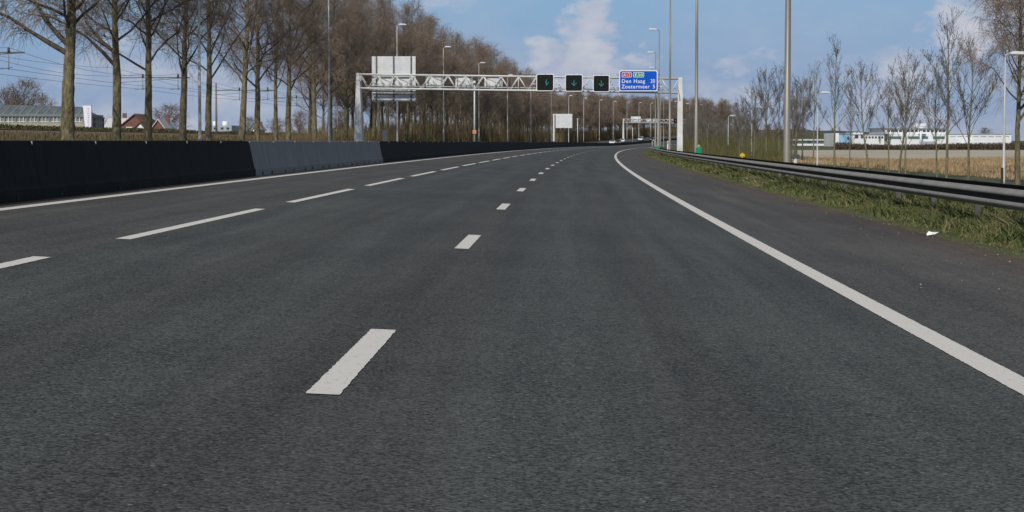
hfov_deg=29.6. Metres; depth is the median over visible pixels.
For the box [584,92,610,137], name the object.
bare poplar
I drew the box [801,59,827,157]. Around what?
young tree
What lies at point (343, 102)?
bare poplar
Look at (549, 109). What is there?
bare poplar
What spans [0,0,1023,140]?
sky
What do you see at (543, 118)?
bare poplar
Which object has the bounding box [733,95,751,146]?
young tree
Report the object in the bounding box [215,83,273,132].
catenary mast
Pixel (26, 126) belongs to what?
hedge row
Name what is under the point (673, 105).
bare poplar
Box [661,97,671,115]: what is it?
bare poplar
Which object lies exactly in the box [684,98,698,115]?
bare poplar
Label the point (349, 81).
bare poplar
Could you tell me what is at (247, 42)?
bare poplar
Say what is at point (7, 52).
catenary mast
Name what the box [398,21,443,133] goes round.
bare poplar
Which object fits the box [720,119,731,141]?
young tree
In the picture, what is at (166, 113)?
bare tree
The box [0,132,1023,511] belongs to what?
motorway
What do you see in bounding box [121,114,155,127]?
farmhouse
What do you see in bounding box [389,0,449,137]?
bare poplar
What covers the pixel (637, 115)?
bare poplar
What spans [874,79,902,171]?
young tree
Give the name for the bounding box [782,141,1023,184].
ground
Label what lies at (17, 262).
long dash line
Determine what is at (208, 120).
bare poplar
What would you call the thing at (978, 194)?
guardrail
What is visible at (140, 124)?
cottage
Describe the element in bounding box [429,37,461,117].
bare poplar
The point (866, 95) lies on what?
young tree
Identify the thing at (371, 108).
bare poplar
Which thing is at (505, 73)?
bare poplar
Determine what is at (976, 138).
warehouse building
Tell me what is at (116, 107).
bare poplar
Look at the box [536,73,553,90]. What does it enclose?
lane signal
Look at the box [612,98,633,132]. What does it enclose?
bare poplar
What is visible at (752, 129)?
young tree
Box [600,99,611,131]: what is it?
bare poplar
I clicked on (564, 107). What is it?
bare poplar
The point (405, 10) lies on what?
bare poplar
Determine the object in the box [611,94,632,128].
bare poplar
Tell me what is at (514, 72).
bare poplar
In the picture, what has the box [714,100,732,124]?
bare poplar
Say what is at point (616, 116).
bare poplar
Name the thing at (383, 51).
bare poplar
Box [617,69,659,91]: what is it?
direction sign
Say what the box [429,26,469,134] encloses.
bare poplar
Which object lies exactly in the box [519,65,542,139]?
bare poplar
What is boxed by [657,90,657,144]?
street lamp
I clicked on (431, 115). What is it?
bare poplar
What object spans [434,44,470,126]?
bare poplar
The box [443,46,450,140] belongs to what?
street lamp
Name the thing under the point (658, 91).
street lamp
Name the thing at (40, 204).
edge line
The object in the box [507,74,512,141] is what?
street lamp
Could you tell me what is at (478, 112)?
street lamp
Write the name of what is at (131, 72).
overhead wire
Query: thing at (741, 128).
young tree
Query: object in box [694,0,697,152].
street lamp
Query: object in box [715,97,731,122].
bare poplar
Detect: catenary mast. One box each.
[0,48,24,69]
[121,74,189,89]
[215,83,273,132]
[277,95,326,105]
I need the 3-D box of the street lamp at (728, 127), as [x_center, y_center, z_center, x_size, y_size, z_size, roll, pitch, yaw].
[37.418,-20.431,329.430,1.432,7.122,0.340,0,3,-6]
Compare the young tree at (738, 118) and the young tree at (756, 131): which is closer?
the young tree at (738, 118)
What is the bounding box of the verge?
[0,129,1023,258]
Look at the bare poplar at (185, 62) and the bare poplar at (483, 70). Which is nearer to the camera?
the bare poplar at (185, 62)
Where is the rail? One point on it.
(111, 131)
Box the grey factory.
[212,121,238,131]
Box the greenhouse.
[0,105,104,127]
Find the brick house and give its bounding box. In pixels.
[152,116,176,129]
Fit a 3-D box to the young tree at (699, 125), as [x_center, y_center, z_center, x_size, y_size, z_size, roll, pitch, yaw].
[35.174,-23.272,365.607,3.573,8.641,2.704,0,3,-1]
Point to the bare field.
(912, 154)
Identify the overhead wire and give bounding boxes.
[1,74,366,113]
[2,56,321,99]
[2,60,338,105]
[4,68,394,114]
[5,47,332,100]
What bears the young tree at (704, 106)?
on the verge
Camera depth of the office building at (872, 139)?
898.37 m
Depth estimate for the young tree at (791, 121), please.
266.81 m
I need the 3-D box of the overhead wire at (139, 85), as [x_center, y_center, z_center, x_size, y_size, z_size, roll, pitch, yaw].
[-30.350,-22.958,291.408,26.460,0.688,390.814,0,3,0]
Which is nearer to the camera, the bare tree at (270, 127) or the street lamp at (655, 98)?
the street lamp at (655, 98)
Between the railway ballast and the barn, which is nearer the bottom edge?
the railway ballast
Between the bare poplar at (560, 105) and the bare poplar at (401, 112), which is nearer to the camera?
the bare poplar at (401, 112)
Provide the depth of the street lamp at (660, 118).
487.04 m
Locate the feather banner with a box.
[83,105,91,127]
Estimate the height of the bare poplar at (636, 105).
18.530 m
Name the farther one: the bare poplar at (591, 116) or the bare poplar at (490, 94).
the bare poplar at (591, 116)
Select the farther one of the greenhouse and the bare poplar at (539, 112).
the bare poplar at (539, 112)
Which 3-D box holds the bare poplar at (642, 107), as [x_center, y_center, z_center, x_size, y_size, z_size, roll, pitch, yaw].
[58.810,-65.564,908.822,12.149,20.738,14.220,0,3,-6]
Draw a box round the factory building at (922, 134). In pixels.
[869,121,945,145]
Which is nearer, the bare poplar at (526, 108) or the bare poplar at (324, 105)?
the bare poplar at (324, 105)
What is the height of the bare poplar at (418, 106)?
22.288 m
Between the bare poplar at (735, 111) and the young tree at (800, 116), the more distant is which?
the bare poplar at (735, 111)
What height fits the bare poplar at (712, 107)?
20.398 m
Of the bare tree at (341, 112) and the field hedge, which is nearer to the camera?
the bare tree at (341, 112)
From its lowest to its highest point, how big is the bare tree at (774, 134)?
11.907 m
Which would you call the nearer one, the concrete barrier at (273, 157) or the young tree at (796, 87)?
the concrete barrier at (273, 157)
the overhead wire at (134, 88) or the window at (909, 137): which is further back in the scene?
the window at (909, 137)
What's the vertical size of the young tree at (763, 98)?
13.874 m
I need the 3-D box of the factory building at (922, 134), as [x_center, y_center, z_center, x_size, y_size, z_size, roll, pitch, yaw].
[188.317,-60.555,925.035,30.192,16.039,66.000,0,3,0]
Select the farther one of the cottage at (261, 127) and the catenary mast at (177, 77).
the cottage at (261, 127)
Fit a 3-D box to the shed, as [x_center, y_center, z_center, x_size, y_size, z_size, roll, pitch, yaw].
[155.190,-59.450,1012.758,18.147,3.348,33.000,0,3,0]
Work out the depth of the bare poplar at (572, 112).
675.83 m
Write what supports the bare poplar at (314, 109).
on the verge
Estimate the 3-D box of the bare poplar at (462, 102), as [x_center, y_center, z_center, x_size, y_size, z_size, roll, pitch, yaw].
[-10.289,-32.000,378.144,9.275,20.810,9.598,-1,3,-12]
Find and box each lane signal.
[426,76,443,87]
[455,77,472,88]
[484,77,501,88]
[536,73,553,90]
[565,74,582,91]
[593,74,609,91]
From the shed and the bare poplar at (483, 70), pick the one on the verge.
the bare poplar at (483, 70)
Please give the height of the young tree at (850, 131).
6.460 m
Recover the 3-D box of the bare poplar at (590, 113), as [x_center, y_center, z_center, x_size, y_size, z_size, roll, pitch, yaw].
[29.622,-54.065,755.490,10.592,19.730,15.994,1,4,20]
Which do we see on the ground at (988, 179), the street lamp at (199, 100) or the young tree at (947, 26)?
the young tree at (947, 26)
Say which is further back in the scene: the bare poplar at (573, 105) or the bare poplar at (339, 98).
the bare poplar at (573, 105)
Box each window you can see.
[885,136,900,138]
[908,136,927,138]
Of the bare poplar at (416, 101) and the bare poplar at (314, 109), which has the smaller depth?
the bare poplar at (314, 109)
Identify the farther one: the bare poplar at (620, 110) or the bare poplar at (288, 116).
the bare poplar at (620, 110)
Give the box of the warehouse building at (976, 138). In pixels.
[948,134,1010,143]
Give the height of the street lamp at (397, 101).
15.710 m
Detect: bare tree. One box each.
[0,84,38,105]
[3,76,49,105]
[35,92,55,105]
[152,102,195,128]
[238,116,253,130]
[264,117,293,132]
[281,109,307,133]
[325,108,354,132]
[764,127,773,140]
[767,121,783,141]
[980,128,993,133]
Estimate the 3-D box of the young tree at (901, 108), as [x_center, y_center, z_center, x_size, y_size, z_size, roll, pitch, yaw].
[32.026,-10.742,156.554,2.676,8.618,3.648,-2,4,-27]
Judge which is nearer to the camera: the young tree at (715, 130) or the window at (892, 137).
the young tree at (715, 130)
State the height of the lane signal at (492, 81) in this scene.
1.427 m
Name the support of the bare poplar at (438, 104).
on the verge
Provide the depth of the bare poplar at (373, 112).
338.47 m
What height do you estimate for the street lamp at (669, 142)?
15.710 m
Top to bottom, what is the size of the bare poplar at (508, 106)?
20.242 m
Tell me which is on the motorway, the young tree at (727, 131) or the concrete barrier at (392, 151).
the concrete barrier at (392, 151)
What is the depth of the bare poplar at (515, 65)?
498.10 m
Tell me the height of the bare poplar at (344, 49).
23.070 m
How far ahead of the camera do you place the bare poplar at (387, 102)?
276.75 m
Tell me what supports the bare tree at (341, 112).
on the verge
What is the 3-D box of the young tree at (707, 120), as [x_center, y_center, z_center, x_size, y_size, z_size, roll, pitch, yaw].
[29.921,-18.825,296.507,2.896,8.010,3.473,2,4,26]
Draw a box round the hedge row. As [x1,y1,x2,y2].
[0,123,319,134]
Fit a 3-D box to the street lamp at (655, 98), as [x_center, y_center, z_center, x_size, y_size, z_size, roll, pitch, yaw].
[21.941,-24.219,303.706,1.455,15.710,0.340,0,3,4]
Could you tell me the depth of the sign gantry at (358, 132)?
196.97 m
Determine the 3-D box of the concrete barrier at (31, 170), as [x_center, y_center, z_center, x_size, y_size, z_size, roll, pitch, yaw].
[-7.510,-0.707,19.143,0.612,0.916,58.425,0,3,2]
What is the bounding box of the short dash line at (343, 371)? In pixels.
[306,153,579,394]
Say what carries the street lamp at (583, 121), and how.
on the verge
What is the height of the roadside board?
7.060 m
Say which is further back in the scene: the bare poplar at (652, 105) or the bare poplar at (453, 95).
the bare poplar at (652, 105)
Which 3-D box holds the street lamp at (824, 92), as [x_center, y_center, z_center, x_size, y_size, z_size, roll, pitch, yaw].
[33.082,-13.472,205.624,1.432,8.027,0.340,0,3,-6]
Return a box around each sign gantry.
[354,73,682,150]
[622,119,705,138]
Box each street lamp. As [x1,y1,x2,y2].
[198,0,201,140]
[328,1,330,140]
[396,24,406,140]
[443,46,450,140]
[478,62,484,140]
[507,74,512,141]
[583,103,583,141]
[599,100,599,140]
[647,51,655,146]
[649,28,659,147]
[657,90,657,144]
[660,88,660,145]
[663,115,663,146]
[668,0,670,149]
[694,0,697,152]
[728,115,733,143]
[783,0,790,176]
[816,91,829,164]
[1002,51,1023,183]
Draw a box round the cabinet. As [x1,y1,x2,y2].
[382,129,386,140]
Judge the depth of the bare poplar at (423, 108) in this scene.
314.20 m
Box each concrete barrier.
[0,140,255,203]
[249,141,382,175]
[379,134,729,162]
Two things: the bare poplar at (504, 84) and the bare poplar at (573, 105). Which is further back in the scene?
the bare poplar at (573, 105)
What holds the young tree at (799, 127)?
on the reed bed ground at (965, 169)
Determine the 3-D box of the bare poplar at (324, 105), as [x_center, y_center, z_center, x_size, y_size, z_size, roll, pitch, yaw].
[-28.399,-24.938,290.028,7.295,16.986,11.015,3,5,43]
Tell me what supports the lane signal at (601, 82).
attached to the sign gantry at (358, 132)
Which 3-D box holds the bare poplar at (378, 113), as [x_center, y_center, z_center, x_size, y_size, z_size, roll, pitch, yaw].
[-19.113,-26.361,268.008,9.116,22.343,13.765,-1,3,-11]
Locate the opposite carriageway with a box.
[587,131,852,142]
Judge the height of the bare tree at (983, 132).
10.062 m
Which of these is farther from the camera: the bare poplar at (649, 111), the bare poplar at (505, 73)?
the bare poplar at (649, 111)
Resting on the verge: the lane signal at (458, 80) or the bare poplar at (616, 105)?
the bare poplar at (616, 105)
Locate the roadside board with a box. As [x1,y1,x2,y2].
[553,114,571,140]
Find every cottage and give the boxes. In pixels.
[134,121,153,127]
[251,122,266,131]
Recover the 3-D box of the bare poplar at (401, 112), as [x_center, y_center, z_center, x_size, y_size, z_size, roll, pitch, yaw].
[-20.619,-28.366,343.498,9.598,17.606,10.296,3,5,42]
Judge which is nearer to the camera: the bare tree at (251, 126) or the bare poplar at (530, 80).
the bare tree at (251, 126)
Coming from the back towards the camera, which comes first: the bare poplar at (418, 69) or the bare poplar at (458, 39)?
the bare poplar at (458, 39)
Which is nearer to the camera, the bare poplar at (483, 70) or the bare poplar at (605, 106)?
the bare poplar at (483, 70)
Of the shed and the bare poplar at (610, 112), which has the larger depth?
the shed
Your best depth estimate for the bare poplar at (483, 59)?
406.72 m
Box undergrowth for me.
[195,114,720,141]
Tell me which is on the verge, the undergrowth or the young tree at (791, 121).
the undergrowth
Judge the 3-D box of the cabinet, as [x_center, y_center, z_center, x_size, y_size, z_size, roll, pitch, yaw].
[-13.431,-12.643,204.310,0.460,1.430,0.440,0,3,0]
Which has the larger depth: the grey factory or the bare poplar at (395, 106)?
the grey factory
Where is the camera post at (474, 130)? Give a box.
[473,81,475,140]
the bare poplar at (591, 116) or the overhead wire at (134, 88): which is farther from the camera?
the bare poplar at (591, 116)
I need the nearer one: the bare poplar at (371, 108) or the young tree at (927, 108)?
the young tree at (927, 108)
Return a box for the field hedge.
[832,141,1023,149]
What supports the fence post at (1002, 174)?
on the ground at (988, 179)
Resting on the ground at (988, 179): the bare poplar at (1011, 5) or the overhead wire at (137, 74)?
the bare poplar at (1011, 5)
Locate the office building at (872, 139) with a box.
[846,132,883,144]
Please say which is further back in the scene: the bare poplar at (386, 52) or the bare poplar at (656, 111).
the bare poplar at (656, 111)
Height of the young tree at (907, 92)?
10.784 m
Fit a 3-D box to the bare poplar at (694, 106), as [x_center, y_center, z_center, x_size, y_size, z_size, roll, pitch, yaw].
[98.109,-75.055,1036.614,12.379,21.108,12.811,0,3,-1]
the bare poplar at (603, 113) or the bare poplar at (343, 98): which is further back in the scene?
the bare poplar at (603, 113)
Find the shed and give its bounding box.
[791,139,823,145]
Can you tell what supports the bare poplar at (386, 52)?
on the verge
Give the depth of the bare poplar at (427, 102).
321.91 m
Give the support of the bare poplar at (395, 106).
on the verge
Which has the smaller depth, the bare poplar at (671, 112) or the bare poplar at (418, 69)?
the bare poplar at (418, 69)
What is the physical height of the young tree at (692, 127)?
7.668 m
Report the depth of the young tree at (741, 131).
224.44 m
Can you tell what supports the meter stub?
on the verge
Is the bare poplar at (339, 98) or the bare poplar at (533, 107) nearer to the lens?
the bare poplar at (339, 98)
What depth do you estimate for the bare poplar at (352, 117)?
304.36 m
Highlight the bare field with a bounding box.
[781,150,1023,158]
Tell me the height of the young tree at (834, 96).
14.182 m
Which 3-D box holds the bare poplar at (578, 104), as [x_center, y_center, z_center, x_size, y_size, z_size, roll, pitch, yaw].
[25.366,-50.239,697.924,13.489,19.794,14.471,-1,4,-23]
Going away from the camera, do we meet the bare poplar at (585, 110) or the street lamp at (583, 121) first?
the street lamp at (583, 121)
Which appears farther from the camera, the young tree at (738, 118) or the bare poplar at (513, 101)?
the bare poplar at (513, 101)
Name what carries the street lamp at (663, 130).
on the verge
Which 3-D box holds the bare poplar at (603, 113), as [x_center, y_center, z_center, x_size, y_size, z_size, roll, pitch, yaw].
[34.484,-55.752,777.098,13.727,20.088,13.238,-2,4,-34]
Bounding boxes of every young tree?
[683,119,692,139]
[686,114,698,142]
[687,110,705,136]
[691,110,706,141]
[694,97,719,139]
[698,103,709,138]
[698,108,715,149]
[708,114,719,144]
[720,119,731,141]
[730,101,749,155]
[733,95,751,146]
[735,115,750,157]
[737,109,746,141]
[738,81,768,158]
[741,107,763,154]
[749,115,761,149]
[751,67,782,147]
[759,62,798,157]
[776,118,796,141]
[779,98,802,153]
[780,93,810,161]
[781,71,817,160]
[781,78,810,153]
[791,94,806,153]
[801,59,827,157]
[813,34,854,166]
[833,56,892,169]
[838,107,858,167]
[870,46,935,172]
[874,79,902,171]
[887,71,928,173]
[915,5,980,177]
[918,69,958,176]
[933,32,1002,179]
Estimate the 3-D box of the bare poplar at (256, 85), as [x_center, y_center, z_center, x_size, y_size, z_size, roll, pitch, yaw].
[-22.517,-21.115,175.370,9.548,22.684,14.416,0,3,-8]
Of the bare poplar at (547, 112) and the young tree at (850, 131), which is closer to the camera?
the young tree at (850, 131)
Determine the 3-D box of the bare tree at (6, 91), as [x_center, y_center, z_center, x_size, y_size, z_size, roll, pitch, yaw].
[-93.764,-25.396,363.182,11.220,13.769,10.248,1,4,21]
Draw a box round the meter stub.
[790,154,800,162]
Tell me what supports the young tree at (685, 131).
on the verge
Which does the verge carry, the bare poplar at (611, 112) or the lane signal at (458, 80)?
the bare poplar at (611, 112)
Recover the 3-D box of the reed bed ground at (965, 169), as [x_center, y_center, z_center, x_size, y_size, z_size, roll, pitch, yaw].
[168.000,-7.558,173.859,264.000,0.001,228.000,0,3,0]
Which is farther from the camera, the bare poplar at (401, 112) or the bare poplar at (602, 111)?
the bare poplar at (602, 111)
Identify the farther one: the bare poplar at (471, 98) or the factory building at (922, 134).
the factory building at (922, 134)
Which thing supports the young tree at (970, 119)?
on the ground at (988, 179)
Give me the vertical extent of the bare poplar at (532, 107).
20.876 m
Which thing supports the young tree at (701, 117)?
on the verge
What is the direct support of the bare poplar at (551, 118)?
on the verge
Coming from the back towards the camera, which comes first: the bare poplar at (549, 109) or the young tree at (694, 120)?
the bare poplar at (549, 109)
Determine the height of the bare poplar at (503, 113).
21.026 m
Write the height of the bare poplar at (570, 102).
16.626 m
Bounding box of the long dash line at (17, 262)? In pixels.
[0,142,665,267]
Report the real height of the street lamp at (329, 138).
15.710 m
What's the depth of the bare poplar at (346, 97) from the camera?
229.92 m
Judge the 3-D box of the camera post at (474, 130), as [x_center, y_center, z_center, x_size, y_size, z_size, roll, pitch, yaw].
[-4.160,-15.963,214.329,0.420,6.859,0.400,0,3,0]
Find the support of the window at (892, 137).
in the factory building at (922, 134)
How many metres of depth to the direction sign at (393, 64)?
198.75 m
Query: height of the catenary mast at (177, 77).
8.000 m
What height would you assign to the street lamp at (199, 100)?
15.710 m
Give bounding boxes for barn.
[104,113,127,127]
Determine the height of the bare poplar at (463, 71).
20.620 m
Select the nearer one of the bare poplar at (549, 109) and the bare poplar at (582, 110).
the bare poplar at (549, 109)
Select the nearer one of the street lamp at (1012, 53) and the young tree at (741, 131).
the street lamp at (1012, 53)
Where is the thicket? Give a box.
[683,130,798,162]
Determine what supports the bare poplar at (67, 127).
on the verge
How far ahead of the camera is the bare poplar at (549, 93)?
582.45 m
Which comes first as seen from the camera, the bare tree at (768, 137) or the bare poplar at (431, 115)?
the bare poplar at (431, 115)
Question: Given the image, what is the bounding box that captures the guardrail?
[650,146,1023,217]
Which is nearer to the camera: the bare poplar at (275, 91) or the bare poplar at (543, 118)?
the bare poplar at (275, 91)
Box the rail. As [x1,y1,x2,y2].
[0,129,307,135]
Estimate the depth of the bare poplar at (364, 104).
284.45 m
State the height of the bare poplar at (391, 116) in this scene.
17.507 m
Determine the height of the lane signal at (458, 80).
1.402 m
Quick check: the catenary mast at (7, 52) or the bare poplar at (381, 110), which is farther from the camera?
the bare poplar at (381, 110)
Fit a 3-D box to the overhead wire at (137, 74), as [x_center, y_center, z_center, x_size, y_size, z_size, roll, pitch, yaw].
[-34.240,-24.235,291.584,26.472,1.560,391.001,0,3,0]
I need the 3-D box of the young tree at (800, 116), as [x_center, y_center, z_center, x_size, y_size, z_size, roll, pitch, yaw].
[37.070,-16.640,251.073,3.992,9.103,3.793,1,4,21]
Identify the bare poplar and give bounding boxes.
[0,0,143,139]
[5,0,220,140]
[52,0,222,140]
[119,0,246,140]
[145,0,276,140]
[200,0,303,140]
[213,0,316,140]
[218,0,330,140]
[223,0,342,140]
[263,0,371,140]
[271,2,340,135]
[281,59,341,133]
[292,0,385,140]
[293,0,385,139]
[315,0,395,126]
[319,37,355,133]
[322,0,386,103]
[326,24,369,124]
[334,56,369,131]
[334,57,369,122]
[339,25,372,115]
[347,0,406,140]
[358,0,406,138]
[362,0,432,132]
[363,48,382,129]
[363,101,391,124]
[370,29,399,127]
[384,55,428,122]
[385,101,414,121]
[387,0,435,139]
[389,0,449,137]
[390,34,420,129]
[394,12,457,137]
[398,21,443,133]
[401,42,429,126]
[408,12,454,136]
[410,46,438,124]
[418,11,456,129]
[421,43,450,126]
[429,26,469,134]
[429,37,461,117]
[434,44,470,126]
[435,36,477,134]
[439,43,481,134]
[440,37,488,132]
[444,28,484,136]
[445,32,502,133]
[457,44,497,140]
[470,39,502,140]
[475,40,511,134]
[475,49,506,141]
[476,45,504,121]
[484,59,526,122]
[492,60,517,140]
[492,66,520,129]
[495,58,526,135]
[498,51,527,132]
[506,58,541,130]
[511,70,536,134]
[515,72,540,131]
[516,75,538,134]
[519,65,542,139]
[526,72,545,135]
[526,82,551,140]
[527,70,550,136]
[531,92,552,139]
[532,95,555,131]
[533,92,561,136]
[534,84,556,140]
[546,92,565,131]
[547,93,569,134]
[551,96,576,132]
[554,93,581,125]
[560,97,578,131]
[562,98,583,130]
[566,93,581,126]
[571,92,590,127]
[571,92,592,129]
[574,93,594,132]
[580,93,602,129]
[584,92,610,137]
[585,100,598,128]
[589,96,613,128]
[593,95,613,127]
[597,93,611,127]
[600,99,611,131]
[604,96,624,131]
[606,97,619,132]
[608,98,618,130]
[610,97,632,128]
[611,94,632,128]
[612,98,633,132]
[616,98,633,132]
[626,93,647,130]
[626,103,645,127]
[628,100,646,133]
[635,95,646,128]
[638,95,654,130]
[642,96,656,126]
[647,96,656,127]
[648,96,668,125]
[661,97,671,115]
[661,102,673,128]
[666,101,674,127]
[667,98,688,125]
[668,98,684,124]
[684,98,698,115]
[685,98,702,115]
[708,100,717,118]
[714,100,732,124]
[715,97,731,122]
[729,102,745,121]
[950,0,1023,184]
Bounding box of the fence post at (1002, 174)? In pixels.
[1001,168,1003,182]
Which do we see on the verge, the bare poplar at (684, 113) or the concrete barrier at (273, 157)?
the bare poplar at (684, 113)
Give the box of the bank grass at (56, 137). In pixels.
[0,129,416,140]
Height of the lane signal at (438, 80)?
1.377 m
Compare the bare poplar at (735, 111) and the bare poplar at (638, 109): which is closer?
the bare poplar at (638, 109)
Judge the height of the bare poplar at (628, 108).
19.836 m
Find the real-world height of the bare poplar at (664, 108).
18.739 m
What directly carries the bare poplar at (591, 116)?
on the verge
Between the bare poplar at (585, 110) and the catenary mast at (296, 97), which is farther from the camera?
the bare poplar at (585, 110)
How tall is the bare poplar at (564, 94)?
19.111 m
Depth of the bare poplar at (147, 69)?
134.52 m
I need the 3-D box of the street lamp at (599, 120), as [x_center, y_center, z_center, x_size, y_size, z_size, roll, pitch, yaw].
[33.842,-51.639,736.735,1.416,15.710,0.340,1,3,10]
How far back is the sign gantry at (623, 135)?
798.37 m
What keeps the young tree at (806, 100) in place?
on the reed bed ground at (965, 169)
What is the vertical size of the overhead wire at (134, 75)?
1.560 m
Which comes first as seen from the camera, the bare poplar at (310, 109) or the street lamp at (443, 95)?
the bare poplar at (310, 109)
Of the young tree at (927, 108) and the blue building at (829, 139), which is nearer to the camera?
the young tree at (927, 108)
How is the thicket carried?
on the verge
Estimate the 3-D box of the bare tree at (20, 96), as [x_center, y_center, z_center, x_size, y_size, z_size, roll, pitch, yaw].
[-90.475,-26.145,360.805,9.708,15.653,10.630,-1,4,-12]
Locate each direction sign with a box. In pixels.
[372,56,415,100]
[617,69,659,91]
[631,116,640,121]
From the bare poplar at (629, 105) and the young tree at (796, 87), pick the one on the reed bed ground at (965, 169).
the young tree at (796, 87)
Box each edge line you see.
[0,141,665,210]
[614,144,1023,394]
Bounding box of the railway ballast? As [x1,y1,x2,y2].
[0,129,800,135]
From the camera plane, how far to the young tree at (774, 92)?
272.90 m
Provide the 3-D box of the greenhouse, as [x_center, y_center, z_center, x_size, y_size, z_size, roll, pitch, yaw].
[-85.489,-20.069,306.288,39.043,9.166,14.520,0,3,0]
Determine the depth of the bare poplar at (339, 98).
270.21 m
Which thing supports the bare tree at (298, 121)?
on the verge
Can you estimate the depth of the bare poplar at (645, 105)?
898.74 m
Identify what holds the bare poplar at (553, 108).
on the verge
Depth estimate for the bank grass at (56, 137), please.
154.80 m
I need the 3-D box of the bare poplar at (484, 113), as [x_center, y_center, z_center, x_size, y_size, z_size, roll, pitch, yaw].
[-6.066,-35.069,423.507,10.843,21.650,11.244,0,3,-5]
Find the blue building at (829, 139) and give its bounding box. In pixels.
[824,133,849,145]
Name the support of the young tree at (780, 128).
on the ground at (988, 179)
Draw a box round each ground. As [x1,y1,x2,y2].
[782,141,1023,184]
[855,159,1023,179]
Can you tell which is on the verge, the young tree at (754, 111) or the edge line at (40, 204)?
the young tree at (754, 111)
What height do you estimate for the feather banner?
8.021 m
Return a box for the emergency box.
[696,145,701,152]
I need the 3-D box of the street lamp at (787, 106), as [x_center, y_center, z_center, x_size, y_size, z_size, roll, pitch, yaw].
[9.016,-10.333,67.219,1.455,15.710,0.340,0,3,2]
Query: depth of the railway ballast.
176.71 m
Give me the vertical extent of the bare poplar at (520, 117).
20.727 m
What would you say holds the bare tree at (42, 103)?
on the verge

